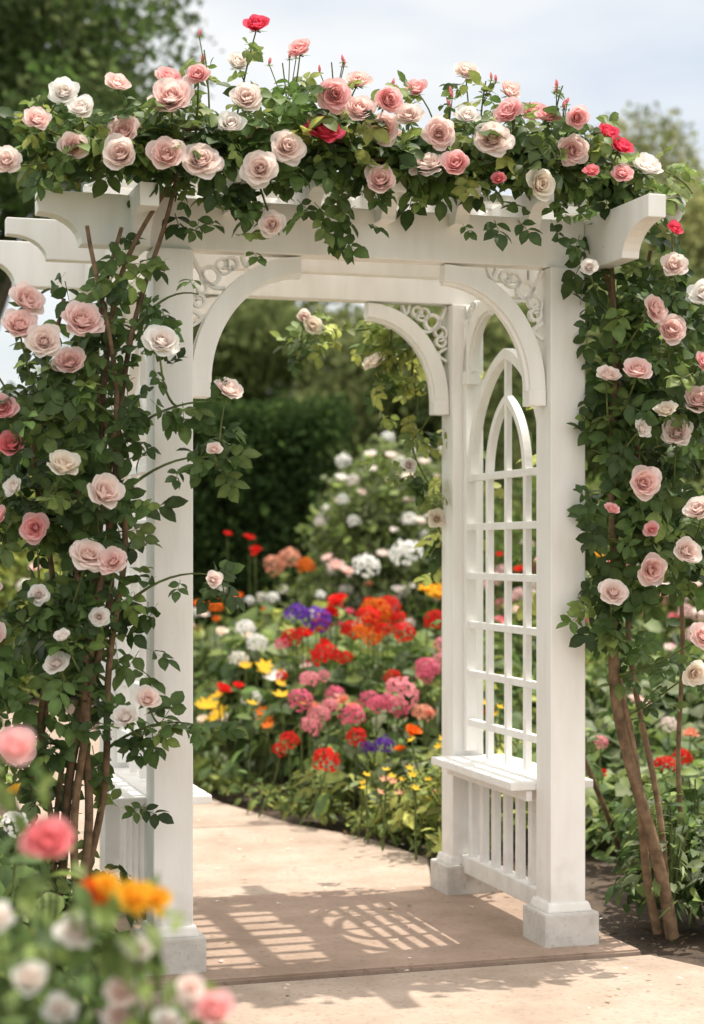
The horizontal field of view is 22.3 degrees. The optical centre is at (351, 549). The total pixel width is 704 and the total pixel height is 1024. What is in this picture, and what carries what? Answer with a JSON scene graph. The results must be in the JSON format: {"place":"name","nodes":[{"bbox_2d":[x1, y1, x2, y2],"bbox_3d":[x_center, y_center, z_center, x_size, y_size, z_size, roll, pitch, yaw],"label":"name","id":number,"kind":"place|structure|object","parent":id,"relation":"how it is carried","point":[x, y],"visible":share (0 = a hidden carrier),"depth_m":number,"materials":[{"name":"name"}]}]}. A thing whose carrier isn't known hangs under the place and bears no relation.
{"place":"outdoors","nodes":[
{"label":"outdoors","id":0,"kind":"place"},
{"bbox_2d":[0,711,291,832],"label":"garden path","id":1,"kind":"structure","parent":0,"point":[214,813],"depth_m":8.17,"materials":[{"name":"beige concrete"}]},
{"bbox_2d":[57,824,429,898],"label":"garden path","id":2,"kind":"structure","parent":0,"point":[223,866],"depth_m":6.91,"materials":[{"name":"beige concrete"}]},
{"bbox_2d":[0,697,703,979],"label":"garden bed soil","id":3,"kind":"structure","parent":0,"point":[625,929],"depth_m":6.56,"materials":[{"name":"brown soil"}]},
{"bbox_2d":[0,472,88,729],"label":"flowering shrub","id":4,"kind":"object","parent":3,"relation":"on","point":[14,577],"visible":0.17,"depth_m":10.98,"materials":[{"name":"green plant"}]},
{"bbox_2d":[0,783,145,1010],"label":"herb plants","id":5,"kind":"object","parent":3,"relation":"on","point":[9,879],"visible":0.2,"depth_m":4.77,"materials":[{"name":"green plant"}]},
{"bbox_2d":[0,728,234,1023],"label":"rose bush","id":6,"kind":"object","parent":3,"relation":"on","point":[30,975],"visible":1,"depth_m":2.33,"materials":[{"name":"green plant"}]},
{"bbox_2d":[0,173,261,965],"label":"climbing rose","id":7,"kind":"object","parent":3,"relation":"on","point":[58,605],"visible":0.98,"depth_m":4.89,"materials":[{"name":"green plant"}]},
{"bbox_2d":[0,376,358,699],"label":"hedge","id":8,"kind":"object","parent":3,"relation":"on","point":[270,510],"visible":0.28,"depth_m":14.99,"materials":[{"name":"green plant"}]},
{"bbox_2d":[193,699,517,859],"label":"border plants","id":9,"kind":"object","parent":3,"relation":"on","point":[398,813],"visible":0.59,"depth_m":7.34,"materials":[{"name":"green plant"}]},
{"bbox_2d":[92,885,639,990],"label":"arbor paving","id":10,"kind":"structure","parent":3,"relation":"on","point":[313,935],"depth_m":5.56,"materials":[{"name":"brown concrete"}]},
{"bbox_2d":[133,928,205,975],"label":"plinth","id":11,"kind":"structure","parent":10,"relation":"on","point":[182,955],"depth_m":5.07,"materials":[{"name":"stone"}]},
{"bbox_2d":[140,920,198,937],"bbox_3d":[-0.525,1.087,5.150,0.146,0.029,0.146,0,0,-17],"label":"plinth cap","id":12,"kind":"object","parent":11,"relation":"on","point":[185,931],"visible":0.43,"depth_m":5.09,"materials":[{"name":"white wood"}]},
{"bbox_2d":[146,247,192,926],"bbox_3d":[-0.525,0.120,5.150,0.115,1.960,0.115,0,0,-17],"label":"post","id":13,"kind":"object","parent":11,"relation":"on","point":[169,847],"visible":0.66,"depth_m":5.10,"materials":[{"name":"white paint"}]},
{"bbox_2d":[193,380,210,398],"bbox_3d":[-0.441,-0.465,5.176,0.056,0.049,0.058,0,0,-17],"label":"foot","id":14,"kind":"object","parent":13,"relation":"attached to","point":[201,389],"visible":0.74,"depth_m":5.15},
{"bbox_2d":[193,257,301,379],"bbox_3d":[-0.311,-0.671,5.215,0.329,0.374,0.050,0,0,-17],"label":"arch band","id":15,"kind":"object","parent":14,"relation":"on","point":[231,295],"visible":0.89,"depth_m":5.17,"materials":[{"name":"white paint"}]},
{"bbox_2d":[193,254,225,290],"bbox_3d":[-0.419,-0.805,5.182,0.105,0.103,0.022,0,0,-17],"label":"scroll","id":16,"kind":"object","parent":15,"relation":"attached to","point":[199,270],"visible":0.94,"depth_m":5.17,"materials":[{"name":"white paint"}]},
{"bbox_2d":[199,265,221,286],"bbox_3d":[-0.411,-0.794,5.185,0.063,0.063,0.022,0,0,-17],"label":"ring","id":17,"kind":"object","parent":16,"relation":"attached to","point":[217,273],"visible":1,"depth_m":5.18,"materials":[{"name":"white paint"}]},
{"bbox_2d":[209,275,300,381],"bbox_3d":[-0.289,-0.648,5.222,0.281,0.326,0.025,0,0,-17],"label":"arch bead","id":18,"kind":"object","parent":15,"relation":"attached to","point":[268,282],"visible":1,"depth_m":5.20,"materials":[{"name":"white paint"}]},
{"label":"seat rail","id":19,"kind":"object","parent":13,"relation":"attached to","visible":0},
{"bbox_2d":[107,774,145,807],"bbox_3d":[-0.742,0.732,5.533,0.090,0.027,0.739,0,0,-17],"label":"seat board","id":20,"kind":"object","parent":19,"relation":"on","point":[130,794],"visible":0.4,"depth_m":5.24,"materials":[{"name":"white paint"}]},
{"bbox_2d":[114,767,145,795],"bbox_3d":[-0.651,0.732,5.561,0.090,0.027,0.739,0,0,-17],"label":"seat board","id":21,"kind":"object","parent":19,"relation":"on","point":[135,781],"visible":0.17,"depth_m":5.62,"materials":[{"name":"white paint"}]},
{"bbox_2d":[116,307,128,762],"bbox_3d":[-0.755,-0.050,5.901,0.040,1.500,0.032,0,0,-17],"label":"panel stile","id":22,"kind":"object","parent":21,"relation":"on","point":[122,689],"visible":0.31,"depth_m":5.89,"materials":[{"name":"white paint"}]},
{"bbox_2d":[124,464,145,477],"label":"bar","id":23,"kind":"object","parent":22,"relation":"attached to","point":[141,468],"visible":0.15,"depth_m":5.57,"materials":[{"name":"white paint"}]},
{"bbox_2d":[121,341,138,445],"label":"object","id":24,"kind":"object","parent":23,"relation":"on","point":[133,373],"visible":0.12,"depth_m":5.71,"materials":[{"name":"white paint"}]},
{"bbox_2d":[129,475,136,772],"bbox_3d":[-0.699,0.228,5.719,0.022,0.965,0.024,0,0,-17],"label":"bar","id":25,"kind":"object","parent":21,"relation":"on","point":[132,693],"visible":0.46,"depth_m":5.71,"materials":[{"name":"white paint"}]},
{"bbox_2d":[139,349,145,778],"bbox_3d":[-0.651,0.035,5.561,0.020,1.350,0.022,0,0,-17],"label":"bar","id":26,"kind":"object","parent":21,"relation":"on","point":[142,485],"visible":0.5,"depth_m":5.55,"materials":[{"name":"white paint"}]},
{"bbox_2d":[137,767,211,804],"bbox_3d":[-0.561,0.732,5.589,0.090,0.027,0.739,0,0,-17],"label":"seat board","id":27,"kind":"object","parent":19,"relation":"on","point":[200,796],"visible":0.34,"depth_m":5.25,"materials":[{"name":"white paint"}]},
{"bbox_2d":[430,858,494,894],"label":"plinth","id":28,"kind":"structure","parent":10,"relation":"on","point":[446,879],"depth_m":6.24,"materials":[{"name":"stone"}]},
{"bbox_2d":[436,851,479,864],"bbox_3d":[0.390,1.087,6.329,0.146,0.029,0.146,0,0,-17],"label":"plinth cap","id":29,"kind":"object","parent":28,"relation":"on","point":[447,858],"visible":0.49,"depth_m":6.26,"materials":[{"name":"white wood"}]},
{"bbox_2d":[442,304,482,856],"bbox_3d":[0.390,0.120,6.329,0.115,1.960,0.115,0,0,-17],"label":"post","id":30,"kind":"object","parent":28,"relation":"on","point":[455,816],"visible":0.54,"depth_m":6.27,"materials":[{"name":"white paint"}]},
{"bbox_2d":[0,240,479,306],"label":"cross beam","id":31,"kind":"structure","parent":30,"relation":"on","point":[22,261],"depth_m":6.12,"materials":[{"name":"white paint"}]},
{"bbox_2d":[364,302,448,400],"bbox_3d":[0.190,-0.689,6.268,0.299,0.339,0.050,0,0,-17],"label":"arch band","id":32,"kind":"object","parent":30,"relation":"attached to","point":[413,330],"visible":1,"depth_m":6.26,"materials":[{"name":"white paint"}]},
{"bbox_2d":[365,317,433,401],"bbox_3d":[0.168,-0.665,6.261,0.251,0.291,0.025,0,0,-17],"label":"arch bead","id":33,"kind":"object","parent":32,"relation":"attached to","point":[408,340],"visible":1,"depth_m":6.27,"materials":[{"name":"white paint"}]},
{"bbox_2d":[429,400,448,415],"bbox_3d":[0.307,-0.499,6.304,0.056,0.049,0.058,0,0,-17],"label":"foot","id":34,"kind":"object","parent":30,"relation":"attached to","point":[438,408],"visible":1,"depth_m":6.28},
{"bbox_2d":[462,370,479,385],"bbox_3d":[0.416,-0.600,6.245,0.048,0.049,0.056,0,0,-17],"label":"wooden block","id":35,"kind":"object","parent":30,"relation":"attached to","point":[469,377],"visible":1,"depth_m":6.22,"materials":[{"name":"white paint"}]},
{"bbox_2d":[463,301,492,371],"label":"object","id":36,"kind":"object","parent":35,"relation":"on","point":[481,310],"visible":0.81,"depth_m":6.19,"materials":[{"name":"white paint"}]},
{"bbox_2d":[471,311,493,371],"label":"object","id":37,"kind":"object","parent":36,"relation":"attached to","point":[486,316],"visible":0.99,"depth_m":6.18,"materials":[{"name":"white paint"}]},
{"bbox_2d":[461,854,535,903],"bbox_3d":[0.516,1.095,5.918,0.057,0.060,0.743,0,0,-17],"label":"bottom rail","id":38,"kind":"object","parent":30,"relation":"attached to","point":[511,884],"visible":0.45,"depth_m":5.93,"materials":[{"name":"white paint"}]},
{"bbox_2d":[469,782,477,856],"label":"slat","id":39,"kind":"object","parent":38,"relation":"on","point":[473,819],"visible":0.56,"depth_m":6.21,"materials":[{"name":"white paint"}]},
{"bbox_2d":[480,785,488,861],"bbox_3d":[0.453,0.927,6.123,0.024,0.279,0.034,0,0,-17],"label":"slat","id":40,"kind":"object","parent":38,"relation":"on","point":[484,824],"visible":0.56,"depth_m":6.11,"materials":[{"name":"white paint"}]},
{"bbox_2d":[491,789,500,867],"bbox_3d":[0.485,0.927,6.020,0.024,0.279,0.034,0,0,-17],"label":"slat","id":41,"kind":"object","parent":38,"relation":"on","point":[495,829],"visible":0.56,"depth_m":6.00,"materials":[{"name":"white paint"}]},
{"bbox_2d":[503,793,512,872],"bbox_3d":[0.516,0.927,5.918,0.024,0.279,0.034,0,0,-17],"label":"slat","id":42,"kind":"object","parent":38,"relation":"on","point":[507,833],"visible":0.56,"depth_m":5.90,"materials":[{"name":"white paint"}]},
{"bbox_2d":[515,798,525,878],"bbox_3d":[0.547,0.927,5.815,0.024,0.279,0.034,0,0,-17],"label":"slat","id":43,"kind":"object","parent":38,"relation":"on","point":[520,838],"visible":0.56,"depth_m":5.80,"materials":[{"name":"white paint"}]},
{"bbox_2d":[528,800,535,884],"bbox_3d":[0.579,0.927,5.713,0.024,0.279,0.034,0,0,-17],"label":"slat","id":44,"kind":"object","parent":38,"relation":"on","point":[532,842],"visible":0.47,"depth_m":5.70,"materials":[{"name":"white paint"}]},
{"bbox_2d":[531,790,535,800],"bbox_3d":[0.516,0.768,5.918,0.057,0.044,0.743,0,0,-17],"label":"seat rail","id":45,"kind":"object","parent":30,"relation":"attached to","point":[534,795],"depth_m":5.63,"materials":[{"name":"white paint"}]},
{"bbox_2d":[431,756,535,790],"bbox_3d":[0.425,0.732,5.890,0.090,0.027,0.739,0,0,-17],"label":"seat board","id":46,"kind":"object","parent":45,"relation":"on","point":[493,776],"visible":1,"depth_m":5.80,"materials":[{"name":"white paint"}]},
{"bbox_2d":[447,769,531,800],"bbox_3d":[0.444,0.763,5.896,0.021,0.033,0.723,0,0,-17],"label":"seat apron","id":47,"kind":"object","parent":46,"relation":"attached to","point":[525,795],"visible":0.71,"depth_m":5.77,"materials":[{"name":"white paint"}]},
{"bbox_2d":[457,755,535,780],"bbox_3d":[0.515,0.732,5.918,0.090,0.027,0.739,0,0,-17],"label":"seat board","id":48,"kind":"object","parent":45,"relation":"on","point":[502,766],"visible":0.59,"depth_m":5.94,"materials":[{"name":"white paint"}]},
{"bbox_2d":[463,321,476,750],"bbox_3d":[0.412,-0.050,6.258,0.040,1.500,0.032,0,0,-17],"label":"panel stile","id":49,"kind":"object","parent":48,"relation":"on","point":[469,596],"visible":0.8,"depth_m":6.24,"materials":[{"name":"white paint"}]},
{"bbox_2d":[468,719,535,742],"bbox_3d":[0.516,0.600,5.918,0.025,0.024,0.683,0,0,-17],"label":"bar","id":50,"kind":"object","parent":49,"relation":"attached to","point":[502,730],"visible":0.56,"depth_m":5.93,"materials":[{"name":"white paint"}]},
{"bbox_2d":[468,621,535,635],"bbox_3d":[0.516,0.260,5.918,0.025,0.024,0.683,0,0,-17],"label":"bar","id":51,"kind":"object","parent":49,"relation":"attached to","point":[515,629],"visible":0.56,"depth_m":5.93,"materials":[{"name":"white paint"}]},
{"bbox_2d":[468,467,535,481],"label":"bar","id":52,"kind":"object","parent":49,"relation":"attached to","point":[502,474],"visible":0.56,"depth_m":5.93,"materials":[{"name":"white paint"}]},
{"bbox_2d":[485,396,504,475],"bbox_3d":[0.491,-0.380,6.000,0.026,0.261,0.182,0,0,-17],"label":"lattice arch","id":53,"kind":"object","parent":52,"relation":"on","point":[497,421],"visible":0.89,"depth_m":6.03,"materials":[{"name":"white paint"}]},
{"bbox_2d":[504,395,532,472],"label":"lattice arch","id":54,"kind":"structure","parent":52,"relation":"on","point":[512,404],"depth_m":5.79,"materials":[{"name":"white paint"}]},
{"bbox_2d":[503,348,535,418],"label":"lattice arch","id":55,"kind":"structure","parent":52,"relation":"on","point":[510,355],"depth_m":5.84,"materials":[{"name":"white paint"}]},
{"bbox_2d":[486,480,493,759],"bbox_3d":[0.468,0.228,6.076,0.022,0.965,0.024,0,0,-17],"label":"bar","id":56,"kind":"object","parent":48,"relation":"on","point":[489,617],"visible":0.91,"depth_m":6.07,"materials":[{"name":"white paint"}]},
{"bbox_2d":[504,359,511,764],"bbox_3d":[0.516,0.035,5.918,0.020,1.350,0.022,0,0,-17],"label":"bar","id":57,"kind":"object","parent":48,"relation":"on","point":[507,562],"visible":0.8,"depth_m":5.91,"materials":[{"name":"white paint"}]},
{"bbox_2d":[467,349,503,477],"bbox_3d":[0.467,-0.458,6.080,0.032,0.417,0.346,0,0,-17],"label":"lattice arch","id":58,"kind":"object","parent":57,"relation":"attached to","point":[494,371],"visible":0.88,"depth_m":6.15,"materials":[{"name":"white paint"}]},
{"bbox_2d":[468,670,535,689],"bbox_3d":[0.516,0.430,5.918,0.025,0.024,0.683,0,0,-17],"label":"bar","id":59,"kind":"object","parent":57,"relation":"attached to","point":[514,681],"visible":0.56,"depth_m":5.93,"materials":[{"name":"white paint"}]},
{"bbox_2d":[468,572,535,581],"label":"bar","id":60,"kind":"object","parent":57,"relation":"attached to","point":[504,577],"visible":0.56,"depth_m":5.93,"materials":[{"name":"white paint"}]},
{"bbox_2d":[468,521,535,530],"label":"bar","id":61,"kind":"object","parent":57,"relation":"attached to","point":[503,525],"visible":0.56,"depth_m":5.93,"materials":[{"name":"white paint"}]},
{"bbox_2d":[523,476,531,770],"bbox_3d":[0.564,0.228,5.760,0.022,0.965,0.024,0,0,-17],"label":"bar","id":62,"kind":"object","parent":48,"relation":"on","point":[527,620],"visible":0.91,"depth_m":5.75,"materials":[{"name":"white paint"}]},
{"bbox_2d":[482,754,592,787],"bbox_3d":[0.606,0.732,5.945,0.090,0.027,0.739,0,0,-17],"label":"seat board","id":63,"kind":"object","parent":45,"relation":"on","point":[516,761],"visible":0.32,"depth_m":6.02,"materials":[{"name":"white paint"}]},
{"bbox_2d":[523,904,598,947],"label":"plinth","id":64,"kind":"structure","parent":10,"relation":"on","point":[553,930],"depth_m":5.43,"materials":[{"name":"stone"}]},
{"bbox_2d":[536,267,584,902],"bbox_3d":[0.642,0.120,5.507,0.115,1.960,0.115,0,0,-17],"label":"post","id":65,"kind":"object","parent":64,"relation":"on","point":[560,724],"visible":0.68,"depth_m":5.45,"materials":[{"name":"white paint"}]},
{"bbox_2d":[35,190,583,270],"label":"cross beam","id":66,"kind":"structure","parent":65,"relation":"on","point":[429,239],"depth_m":5.26,"materials":[{"name":"white paint"}]},
{"bbox_2d":[69,182,158,300],"bbox_3d":[-0.777,-0.936,5.648,0.055,0.155,1.500,0,0,-17],"label":"side plate","id":67,"kind":"object","parent":66,"relation":"attached to","point":[143,204],"visible":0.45,"depth_m":5.02,"materials":[{"name":"white paint"}]},
{"bbox_2d":[5,217,526,283],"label":"cross beam","id":68,"kind":"structure","parent":67,"relation":"on","point":[52,240],"depth_m":5.59,"materials":[{"name":"white paint"}]},
{"bbox_2d":[200,167,246,215],"bbox_3d":[-0.484,-1.020,5.597,0.046,0.110,1.230,0,0,-17],"label":"rafter","id":69,"kind":"object","parent":66,"relation":"on","point":[229,183],"visible":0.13,"depth_m":5.07,"materials":[{"name":"white paint"}]},
{"bbox_2d":[83,184,565,219],"bbox_3d":[-0.054,-1.088,5.628,1.580,0.024,0.033,0,0,-17],"label":"roof slat","id":70,"kind":"object","parent":69,"relation":"on","point":[86,188],"visible":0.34,"depth_m":5.54,"materials":[{"name":"white paint"}]},
{"bbox_2d":[88,178,577,215],"bbox_3d":[-0.022,-1.088,5.523,1.580,0.024,0.034,0,0,-17],"label":"roof slat","id":71,"kind":"object","parent":69,"relation":"on","point":[488,206],"visible":0.21,"depth_m":5.49,"materials":[{"name":"white paint"}]},
{"bbox_2d":[102,173,589,208],"bbox_3d":[0.010,-1.088,5.418,1.580,0.024,0.033,0,0,-17],"label":"roof slat","id":72,"kind":"object","parent":69,"relation":"on","point":[511,197],"depth_m":5.54,"materials":[{"name":"white paint"}]},
{"bbox_2d":[0,14,703,265],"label":"climbing rose","id":73,"kind":"object","parent":69,"relation":"attached to","point":[297,142],"visible":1,"depth_m":5.04,"materials":[{"name":"green plant"}]},
{"bbox_2d":[272,171,326,219],"bbox_3d":[-0.264,-1.020,5.664,0.046,0.110,1.230,0,0,-17],"label":"rafter","id":74,"kind":"object","parent":66,"relation":"on","point":[314,193],"visible":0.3,"depth_m":5.16,"materials":[{"name":"white paint"}]},
{"bbox_2d":[350,176,405,223],"bbox_3d":[-0.044,-1.020,5.731,0.046,0.110,1.230,0,0,-17],"label":"rafter","id":75,"kind":"object","parent":66,"relation":"on","point":[399,190],"visible":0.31,"depth_m":5.24,"materials":[{"name":"white paint"}]},
{"bbox_2d":[425,181,480,227],"bbox_3d":[0.176,-1.020,5.798,0.046,0.110,1.230,0,0,-17],"label":"rafter","id":76,"kind":"object","parent":66,"relation":"on","point":[458,216],"visible":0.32,"depth_m":5.31,"materials":[{"name":"white paint"}]},
{"bbox_2d":[481,192,553,231],"bbox_3d":[0.396,-1.020,5.866,0.045,0.110,1.230,0,0,-17],"label":"rafter","id":77,"kind":"object","parent":66,"relation":"on","point":[534,206],"visible":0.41,"depth_m":5.38,"materials":[{"name":"white paint"}]},
{"bbox_2d":[496,193,665,299],"bbox_3d":[0.608,-0.933,5.930,0.055,0.157,1.770,0,0,-17],"label":"side plate","id":78,"kind":"object","parent":66,"relation":"attached to","point":[616,237],"visible":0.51,"depth_m":5.25,"materials":[{"name":"white paint"}]},
{"bbox_2d":[439,264,545,389],"bbox_3d":[0.427,-0.671,5.441,0.329,0.374,0.050,0,0,-17],"label":"arch band","id":79,"kind":"object","parent":65,"relation":"attached to","point":[500,298],"visible":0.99,"depth_m":5.43,"materials":[{"name":"white paint"}]},
{"bbox_2d":[440,281,528,391],"bbox_3d":[0.405,-0.648,5.434,0.281,0.326,0.025,0,0,-17],"label":"arch bead","id":80,"kind":"object","parent":79,"relation":"attached to","point":[498,313],"visible":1,"depth_m":5.45,"materials":[{"name":"white paint"}]},
{"bbox_2d":[513,270,543,302],"bbox_3d":[0.536,-0.805,5.474,0.105,0.103,0.022,0,0,-17],"label":"scroll","id":81,"kind":"object","parent":79,"relation":"attached to","point":[537,280],"visible":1,"depth_m":5.47,"materials":[{"name":"white paint"}]},
{"bbox_2d":[514,280,534,299],"bbox_3d":[0.527,-0.794,5.472,0.063,0.063,0.022,0,0,-17],"label":"ring","id":82,"kind":"object","parent":81,"relation":"attached to","point":[519,295],"visible":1,"depth_m":5.46,"materials":[{"name":"white paint"}]},
{"bbox_2d":[522,389,545,406],"bbox_3d":[0.558,-0.465,5.481,0.056,0.049,0.058,0,0,-17],"label":"foot","id":83,"kind":"object","parent":65,"relation":"attached to","point":[533,398],"visible":1,"depth_m":5.46},
{"bbox_2d":[530,896,591,912],"bbox_3d":[0.642,1.087,5.507,0.146,0.029,0.146,0,0,-17],"label":"plinth cap","id":84,"kind":"object","parent":64,"relation":"on","point":[548,907],"visible":0.74,"depth_m":5.45,"materials":[{"name":"white wood"}]},
{"bbox_3d":[-0.776,1.155,5.972,0.180,0.110,0.180,0,0,-17],"label":"plinth","id":85,"kind":"object","parent":10,"relation":"on","visible":0},
{"bbox_2d":[100,297,138,872],"bbox_3d":[-0.776,0.120,5.972,0.115,1.960,0.115,0,0,-17],"label":"post","id":86,"kind":"object","parent":85,"relation":"on","point":[110,842],"visible":0.01,"depth_m":5.91,"materials":[{"name":"white paint"}]},
{"label":"bottom rail","id":87,"kind":"object","parent":86,"relation":"attached to","visible":0},
{"bbox_2d":[120,808,125,869],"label":"slat","id":88,"kind":"object","parent":87,"relation":"on","point":[122,841],"visible":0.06,"depth_m":5.85,"materials":[{"name":"white paint"}]},
{"bbox_2d":[126,811,131,878],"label":"slat","id":89,"kind":"object","parent":87,"relation":"on","point":[129,845],"visible":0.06,"depth_m":5.75,"materials":[{"name":"white paint"}]},
{"bbox_2d":[132,816,137,881],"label":"slat","id":90,"kind":"object","parent":87,"relation":"on","point":[134,850],"visible":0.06,"depth_m":5.65,"materials":[{"name":"white paint"}]},
{"bbox_2d":[138,819,143,881],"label":"slat","id":91,"kind":"object","parent":87,"relation":"on","point":[141,850],"visible":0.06,"depth_m":5.54,"materials":[{"name":"white paint"}]},
{"bbox_2d":[264,425,498,647],"bbox_3d":[0.195,0.191,12.150,1.595,2.121,1.560,0,0,0],"label":"flowering shrub","id":92,"kind":"object","parent":3,"relation":"on","point":[378,521],"visible":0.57,"depth_m":11.79,"materials":[{"name":"green plant"}]},
{"bbox_2d":[81,955,703,1023],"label":"front paving","id":93,"kind":"structure","parent":3,"relation":"on","point":[542,993],"depth_m":4.86,"materials":[{"name":"beige concrete"}]},
{"bbox_2d":[96,531,703,857],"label":"flower bed","id":94,"kind":"object","parent":3,"relation":"on","point":[349,703],"visible":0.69,"depth_m":8.81,"materials":[{"name":"multicoloured plant"}]},
{"bbox_2d":[269,304,625,869],"bbox_3d":[0.365,0.054,6.369,1.326,2.302,0.679,0,0,0],"label":"climbing rose","id":95,"kind":"object","parent":3,"relation":"on","point":[379,349],"visible":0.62,"depth_m":6.38,"materials":[{"name":"green plant"}]},
{"bbox_2d":[483,473,632,646],"bbox_3d":[1.399,0.312,12.454,1.428,1.881,2.020,0,0,32],"label":"flowering shrub","id":96,"kind":"object","parent":3,"relation":"on","point":[517,537],"visible":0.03,"depth_m":12.23,"materials":[{"name":"green plant"}]},
{"bbox_2d":[483,552,703,745],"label":"flower bed","id":97,"kind":"object","parent":3,"relation":"on","point":[657,627],"visible":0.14,"depth_m":9.55,"materials":[{"name":"green plant"}]},
{"bbox_2d":[556,219,703,939],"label":"climbing rose","id":98,"kind":"object","parent":3,"relation":"on","point":[651,549],"visible":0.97,"depth_m":5.40,"materials":[{"name":"green plant"}]},
{"bbox_2d":[585,764,703,941],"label":"herb plants","id":99,"kind":"object","parent":3,"relation":"on","point":[687,880],"visible":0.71,"depth_m":5.86,"materials":[{"name":"green plant"}]},
{"bbox_2d":[629,479,703,648],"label":"flowering shrub","id":100,"kind":"object","parent":3,"relation":"on","point":[670,610],"visible":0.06,"depth_m":10.66,"materials":[{"name":"green plant"}]},
{"bbox_2d":[0,0,703,397],"label":"sky","id":101,"kind":"structure","parent":0,"point":[605,55],"materials":[{"name":"white"}]},
{"label":"ground","id":102,"kind":"structure","parent":0,"visible":0},
{"bbox_2d":[0,0,224,323],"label":"oak tree","id":103,"kind":"object","parent":102,"relation":"on","point":[33,64],"visible":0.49,"depth_m":18.84,"materials":[{"name":"green plant"}]},
{"bbox_2d":[29,294,349,404],"bbox_3d":[-2.537,-2.056,31.026,5.188,6.629,5.869,0,0,14],"label":"garden tree","id":104,"kind":"object","parent":102,"relation":"on","point":[249,360],"visible":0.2,"depth_m":29.35,"materials":[{"name":"green plant"}]},
{"bbox_2d":[268,302,601,603],"bbox_3d":[1.200,-1.817,28.630,5.875,6.140,4.735,0,0,34],"label":"garden tree","id":105,"kind":"object","parent":102,"relation":"on","point":[353,381],"visible":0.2,"depth_m":27.64,"materials":[{"name":"green plant"}]},
{"bbox_2d":[321,448,703,627],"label":"shrub border","id":106,"kind":"object","parent":102,"relation":"on","point":[518,483],"depth_m":18.05,"materials":[{"name":"green plant"}]},
{"bbox_2d":[484,233,703,539],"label":"garden tree","id":107,"kind":"object","parent":102,"relation":"on","point":[592,467],"visible":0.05,"depth_m":31.72,"materials":[{"name":"green plant"}]},
{"bbox_2d":[569,101,703,601],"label":"olive tree","id":108,"kind":"object","parent":102,"relation":"on","point":[691,237],"visible":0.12,"depth_m":35.76,"materials":[{"name":"green plant"}]},
{"bbox_2d":[595,340,703,530],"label":"garden tree","id":109,"kind":"object","parent":102,"relation":"on","point":[697,478],"visible":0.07,"depth_m":20.57,"materials":[{"name":"green plant"}]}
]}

